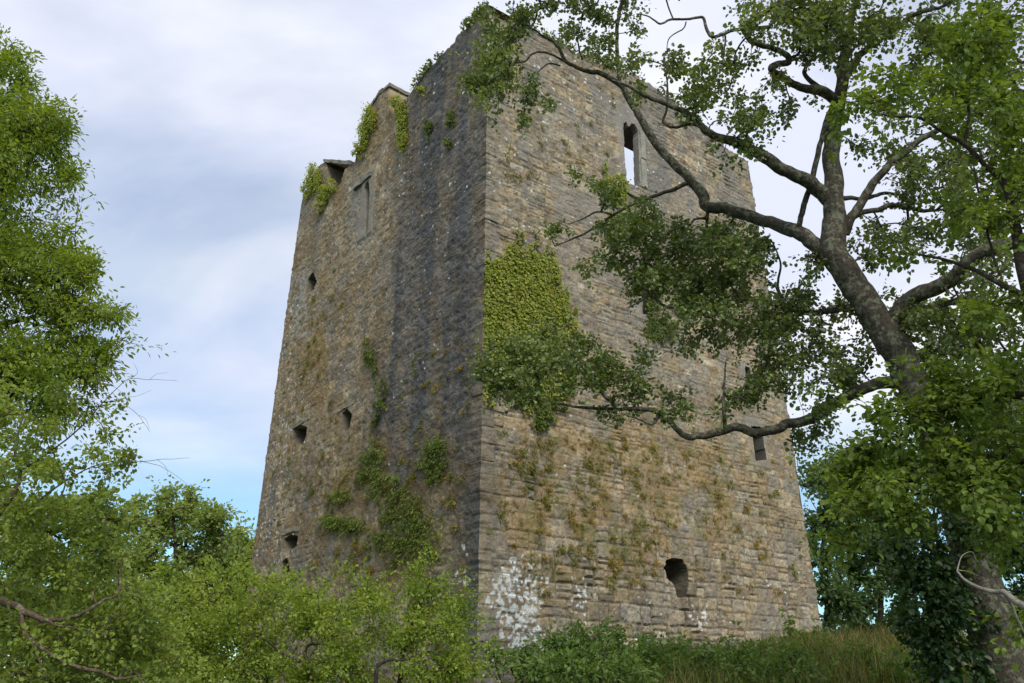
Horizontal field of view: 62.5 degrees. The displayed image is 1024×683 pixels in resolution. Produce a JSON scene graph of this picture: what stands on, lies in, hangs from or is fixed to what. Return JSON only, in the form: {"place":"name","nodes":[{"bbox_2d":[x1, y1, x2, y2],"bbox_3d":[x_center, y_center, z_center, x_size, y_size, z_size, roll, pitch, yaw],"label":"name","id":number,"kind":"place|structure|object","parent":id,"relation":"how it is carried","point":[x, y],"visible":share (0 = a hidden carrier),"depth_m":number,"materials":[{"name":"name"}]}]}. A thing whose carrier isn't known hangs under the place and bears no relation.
{"place":"outdoors","nodes":[
{"label":"outdoors","id":0,"kind":"place"},
{"bbox_2d":[0,0,1023,677],"label":"sky","id":1,"kind":"structure","parent":0,"point":[204,120],"materials":[{"name":"white"}]},
{"bbox_3d":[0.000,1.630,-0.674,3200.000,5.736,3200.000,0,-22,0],"label":"ground","id":2,"kind":"structure","parent":0,"visible":0},
{"bbox_2d":[0,452,151,608],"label":"tree","id":3,"kind":"object","parent":2,"relation":"on","point":[116,518],"visible":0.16,"depth_m":25.46,"materials":[{"name":"green plant"}]},
{"bbox_2d":[0,23,174,619],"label":"ash tree","id":4,"kind":"object","parent":2,"relation":"on","point":[38,130],"visible":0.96,"depth_m":14.66,"materials":[{"name":"green plant"}]},
{"bbox_2d":[0,355,228,682],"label":"hawthorn tree","id":5,"kind":"object","parent":2,"relation":"on","point":[123,640],"visible":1,"depth_m":6.31,"materials":[{"name":"green plant"}]},
{"bbox_2d":[0,541,278,682],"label":"hedge tree","id":6,"kind":"object","parent":2,"relation":"on","point":[55,609],"visible":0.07,"depth_m":16.57,"materials":[{"name":"green plant"}]},
{"bbox_2d":[107,474,255,637],"bbox_3d":[-15.264,10.782,37.097,9.782,9.881,6.258,-15,-27,31],"label":"tree","id":7,"kind":"object","parent":2,"relation":"on","point":[169,519],"visible":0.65,"depth_m":37.27,"materials":[{"name":"green plant"}]},
{"bbox_2d":[212,516,255,631],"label":"tree","id":8,"kind":"object","parent":2,"relation":"on","point":[246,541],"visible":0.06,"depth_m":44.55,"materials":[{"name":"green plant"}]},
{"bbox_2d":[115,526,503,682],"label":"hawthorn bush","id":9,"kind":"object","parent":2,"relation":"on","point":[204,625],"visible":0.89,"depth_m":8.49,"materials":[{"name":"green plant"}]},
{"bbox_2d":[465,615,587,682],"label":"weed clump","id":10,"kind":"object","parent":2,"relation":"on","point":[527,655],"visible":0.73,"depth_m":11.14,"materials":[{"name":"green plant"}]},
{"bbox_2d":[239,5,821,682],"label":"stone tower","id":11,"kind":"structure","parent":2,"relation":"on","point":[417,229],"depth_m":21.71,"materials":[{"name":"stone"}]},
{"bbox_2d":[299,162,337,214],"bbox_3d":[-6.749,-5.535,29.343,0.298,2.924,3.185,16,-28,-34],"label":"ivy patch","id":12,"kind":"object","parent":11,"relation":"attached to","point":[317,178],"visible":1,"depth_m":29.42,"materials":[{"name":"green plant"}]},
{"bbox_2d":[313,489,363,535],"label":"fern tuft","id":13,"kind":"object","parent":11,"relation":"attached to","point":[331,523],"visible":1,"depth_m":21.72,"materials":[{"name":"green plant"}]},
{"bbox_2d":[351,101,377,159],"bbox_3d":[-4.782,-6.896,27.235,0.278,2.436,1.574,17,-28,-35],"label":"ivy patch","id":14,"kind":"object","parent":11,"relation":"attached to","point":[368,119],"visible":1,"depth_m":27.08,"materials":[{"name":"green plant"}]},
{"bbox_2d":[364,180,369,236],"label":"lancet window","id":15,"kind":"structure","parent":11,"relation":"in","point":[366,189],"depth_m":25.87,"materials":[{"name":"stone"}]},
{"bbox_2d":[353,435,391,506],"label":"fern tuft","id":16,"kind":"object","parent":11,"relation":"attached to","point":[364,471],"visible":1,"depth_m":20.94,"materials":[{"name":"green plant"}]},
{"bbox_2d":[269,217,479,606],"bbox_3d":[-4.206,0.705,23.119,0.312,13.062,11.407,16,-27,-34],"label":"wall moss","id":17,"kind":"object","parent":11,"relation":"attached to","point":[450,502],"depth_m":20.64,"materials":[{"name":"green plant"}]},
{"bbox_2d":[361,334,388,445],"bbox_3d":[-3.656,1.182,22.108,0.176,3.388,1.673,16,-27,-33],"label":"ivy sprig","id":18,"kind":"object","parent":11,"relation":"attached to","point":[374,421],"visible":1,"depth_m":21.85,"materials":[{"name":"green plant"}]},
{"bbox_2d":[353,474,444,567],"bbox_3d":[-2.560,4.092,19.225,0.323,2.370,3.910,17,-28,-35],"label":"ivy","id":19,"kind":"object","parent":11,"relation":"attached to","point":[410,529],"visible":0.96,"depth_m":19.06,"materials":[{"name":"green plant"}]},
{"bbox_2d":[388,85,426,154],"bbox_3d":[-3.155,-6.650,24.843,0.265,2.686,2.274,16,-28,-34],"label":"ivy patch","id":20,"kind":"object","parent":11,"relation":"attached to","point":[397,106],"visible":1,"depth_m":24.88,"materials":[{"name":"green plant"}]},
{"bbox_2d":[422,118,432,142],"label":"ivy sprig","id":21,"kind":"object","parent":11,"relation":"attached to","point":[428,130],"visible":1,"depth_m":23.39,"materials":[{"name":"green plant"}]},
{"bbox_2d":[416,435,451,487],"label":"fern tuft","id":22,"kind":"object","parent":11,"relation":"attached to","point":[437,446],"visible":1,"depth_m":18.76,"materials":[{"name":"green plant"}]},
{"bbox_2d":[442,137,451,149],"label":"ivy sprig","id":23,"kind":"object","parent":11,"relation":"attached to","point":[446,141],"visible":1,"depth_m":22.25,"materials":[{"name":"green plant"}]},
{"bbox_2d":[407,0,492,98],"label":"parapet plants","id":24,"kind":"object","parent":11,"relation":"on","point":[425,68],"visible":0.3,"depth_m":24.27,"materials":[{"name":"green plant"}]},
{"bbox_2d":[445,105,455,127],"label":"ivy sprig","id":25,"kind":"object","parent":11,"relation":"attached to","point":[451,117],"visible":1,"depth_m":22.46,"materials":[{"name":"green plant"}]},
{"bbox_2d":[483,228,585,416],"bbox_3d":[0.594,-0.514,19.705,3.126,4.899,0.272,17,-28,-35],"label":"ivy patch","id":26,"kind":"object","parent":11,"relation":"attached to","point":[517,283],"visible":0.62,"depth_m":19.69,"materials":[{"name":"green plant"}]},
{"bbox_2d":[531,373,577,431],"bbox_3d":[1.001,1.125,19.343,1.436,2.147,0.176,18,-29,-37],"label":"ivy patch","id":27,"kind":"object","parent":11,"relation":"attached to","point":[543,424],"visible":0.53,"depth_m":18.98,"materials":[{"name":"green plant"}]},
{"bbox_2d":[531,23,702,120],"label":"parapet plants","id":28,"kind":"object","parent":11,"relation":"on","point":[553,37],"visible":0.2,"depth_m":24.56,"materials":[{"name":"green plant"}]},
{"bbox_2d":[597,160,639,232],"bbox_3d":[2.994,-3.871,23.255,1.670,2.322,0.188,16,-27,-34],"label":"ivy patch","id":29,"kind":"object","parent":11,"relation":"attached to","point":[620,177],"visible":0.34,"depth_m":23.42,"materials":[{"name":"green plant"}]},
{"bbox_2d":[623,121,639,185],"bbox_3d":[3.417,-5.417,24.545,0.674,2.246,0.268,16,-27,-34],"label":"lancet window","id":30,"kind":"structure","parent":11,"relation":"in","point":[633,128],"depth_m":24.80,"materials":[{"name":"stone"}]},
{"bbox_2d":[485,64,802,613],"bbox_3d":[3.749,-0.787,22.604,11.102,15.338,0.404,17,-28,-35],"label":"wall moss","id":31,"kind":"object","parent":11,"relation":"attached to","point":[575,522],"depth_m":19.27,"materials":[{"name":"green plant"}]},
{"bbox_2d":[642,268,649,314],"bbox_3d":[3.220,-1.212,23.198,0.341,1.525,1.231,17,-28,-35],"label":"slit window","id":32,"kind":"structure","parent":11,"relation":"in","point":[644,301],"depth_m":22.78,"materials":[{"name":"stone"}]},
{"bbox_2d":[643,285,715,344],"bbox_3d":[4.790,-0.729,23.395,3.442,2.493,0.222,16,-27,-34],"label":"ivy patch","id":33,"kind":"object","parent":11,"relation":"attached to","point":[672,325],"visible":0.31,"depth_m":22.65,"materials":[{"name":"green plant"}]},
{"bbox_2d":[745,366,750,385],"bbox_3d":[6.456,1.388,24.806,0.338,1.050,1.221,17,-28,-35],"label":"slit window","id":34,"kind":"structure","parent":11,"relation":"in","point":[746,370],"depth_m":24.68,"materials":[{"name":"stone"}]},
{"bbox_2d":[751,426,766,460],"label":"slit window","id":35,"kind":"structure","parent":11,"relation":"in","point":[760,454],"depth_m":23.99,"materials":[{"name":"stone"}]},
{"bbox_2d":[512,610,644,682],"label":"bramble bush","id":36,"kind":"object","parent":2,"relation":"on","point":[555,645],"visible":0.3,"depth_m":12.37,"materials":[{"name":"green plant"}]},
{"bbox_2d":[516,623,664,682],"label":"weed clump","id":37,"kind":"object","parent":2,"relation":"on","point":[628,674],"visible":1,"depth_m":9.56,"materials":[{"name":"green plant"}]},
{"bbox_2d":[560,624,674,682],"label":"weed clump","id":38,"kind":"object","parent":2,"relation":"on","point":[583,647],"visible":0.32,"depth_m":11.64,"materials":[{"name":"green plant"}]},
{"bbox_2d":[589,619,705,661],"bbox_3d":[2.119,5.017,13.255,2.210,1.242,1.534,0,-22,0],"label":"bramble bush","id":39,"kind":"object","parent":2,"relation":"on","point":[651,640],"visible":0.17,"depth_m":13.37,"materials":[{"name":"green plant"}]},
{"bbox_2d":[623,634,756,682],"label":"weed clump","id":40,"kind":"object","parent":2,"relation":"on","point":[698,653],"visible":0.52,"depth_m":11.46,"materials":[{"name":"green plant"}]},
{"bbox_2d":[449,0,1023,682],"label":"alder tree","id":41,"kind":"object","parent":2,"relation":"on","point":[821,28],"visible":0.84,"depth_m":10.65,"materials":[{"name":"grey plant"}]},
{"bbox_2d":[692,620,780,680],"bbox_3d":[3.272,4.632,12.225,2.207,1.177,1.216,0,-22,0],"label":"weed clump","id":42,"kind":"object","parent":2,"relation":"on","point":[728,640],"visible":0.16,"depth_m":12.34,"materials":[{"name":"green plant"}]},
{"bbox_2d":[550,619,978,682],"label":"grass","id":43,"kind":"structure","parent":2,"relation":"on","point":[844,675],"depth_m":11.06,"materials":[{"name":"green plant"}]},
{"bbox_2d":[708,628,848,682],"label":"weed clump","id":44,"kind":"object","parent":2,"relation":"on","point":[798,657],"visible":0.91,"depth_m":10.06,"materials":[{"name":"green plant"}]},
{"bbox_2d":[761,607,836,646],"bbox_3d":[7.069,7.086,20.071,2.738,1.526,2.192,-8,-24,19],"label":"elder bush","id":45,"kind":"object","parent":2,"relation":"on","point":[785,627],"visible":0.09,"depth_m":20.37,"materials":[{"name":"green plant"}]},
{"bbox_2d":[794,434,868,640],"bbox_3d":[11.233,6.995,29.724,4.486,8.118,3.316,0,-22,0],"label":"woodland tree","id":46,"kind":"object","parent":2,"relation":"on","point":[836,599],"visible":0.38,"depth_m":28.83,"materials":[{"name":"green plant"}]},
{"bbox_2d":[801,449,884,637],"bbox_3d":[13.341,8.335,33.459,3.543,8.854,3.504,0,-22,0],"label":"woodland tree","id":47,"kind":"object","parent":2,"relation":"on","point":[856,566],"visible":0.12,"depth_m":32.63,"materials":[{"name":"green plant"}]},
{"bbox_2d":[799,632,888,679],"bbox_3d":[4.679,4.720,12.102,1.695,1.078,1.233,9,-24,-21],"label":"weed clump","id":48,"kind":"object","parent":2,"relation":"on","point":[847,645],"visible":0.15,"depth_m":12.13,"materials":[{"name":"green plant"}]},
{"bbox_2d":[821,443,929,639],"bbox_3d":[13.056,7.301,30.279,4.810,8.063,3.141,0,-22,0],"label":"woodland tree","id":49,"kind":"object","parent":2,"relation":"on","point":[879,563],"visible":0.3,"depth_m":29.79,"materials":[{"name":"green plant"}]},
{"bbox_2d":[850,643,929,682],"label":"bramble bush","id":50,"kind":"object","parent":2,"relation":"on","point":[900,678],"visible":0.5,"depth_m":10.15,"materials":[{"name":"green plant"}]},
{"bbox_2d":[866,482,926,633],"bbox_3d":[16.155,8.889,35.237,3.192,9.030,3.693,0,-22,0],"label":"woodland tree","id":51,"kind":"object","parent":2,"relation":"on","point":[892,604],"visible":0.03,"depth_m":34.51,"materials":[{"name":"green plant"}]},
{"bbox_2d":[786,0,1023,672],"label":"sycamore tree","id":52,"kind":"object","parent":2,"relation":"on","point":[970,490],"visible":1,"depth_m":7.12,"materials":[{"name":"green plant"}]},
{"bbox_2d":[956,551,1023,632],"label":"dead branch","id":53,"kind":"object","parent":52,"relation":"attached to","point":[1010,597],"visible":1,"depth_m":5.00,"materials":[{"name":"grey wood"}]},
{"bbox_2d":[906,433,962,631],"bbox_3d":[16.003,7.335,31.601,3.462,9.869,4.298,-13,-26,28],"label":"woodland tree","id":54,"kind":"object","parent":2,"relation":"on","point":[938,511],"visible":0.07,"depth_m":31.98,"materials":[{"name":"green plant"}]},
{"bbox_2d":[874,506,1006,682],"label":"ivy mound","id":55,"kind":"object","parent":2,"relation":"on","point":[940,654],"visible":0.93,"depth_m":8.50,"materials":[{"name":"green plant"}]},
{"bbox_2d":[917,376,1020,593],"bbox_3d":[16.164,5.337,28.010,5.864,9.983,3.708,0,-22,0],"label":"woodland tree","id":56,"kind":"object","parent":2,"relation":"on","point":[955,581],"visible":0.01,"depth_m":28.01,"materials":[{"name":"green plant"}]},
{"bbox_2d":[988,427,1023,637],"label":"tree","id":57,"kind":"object","parent":2,"relation":"on","point":[1018,591],"visible":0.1,"depth_m":9.48,"materials":[{"name":"green plant"}]},
{"bbox_2d":[992,337,1023,595],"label":"woodland tree","id":58,"kind":"object","parent":2,"relation":"on","point":[1017,577],"visible":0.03,"depth_m":25.76,"materials":[{"name":"green plant"}]}
]}

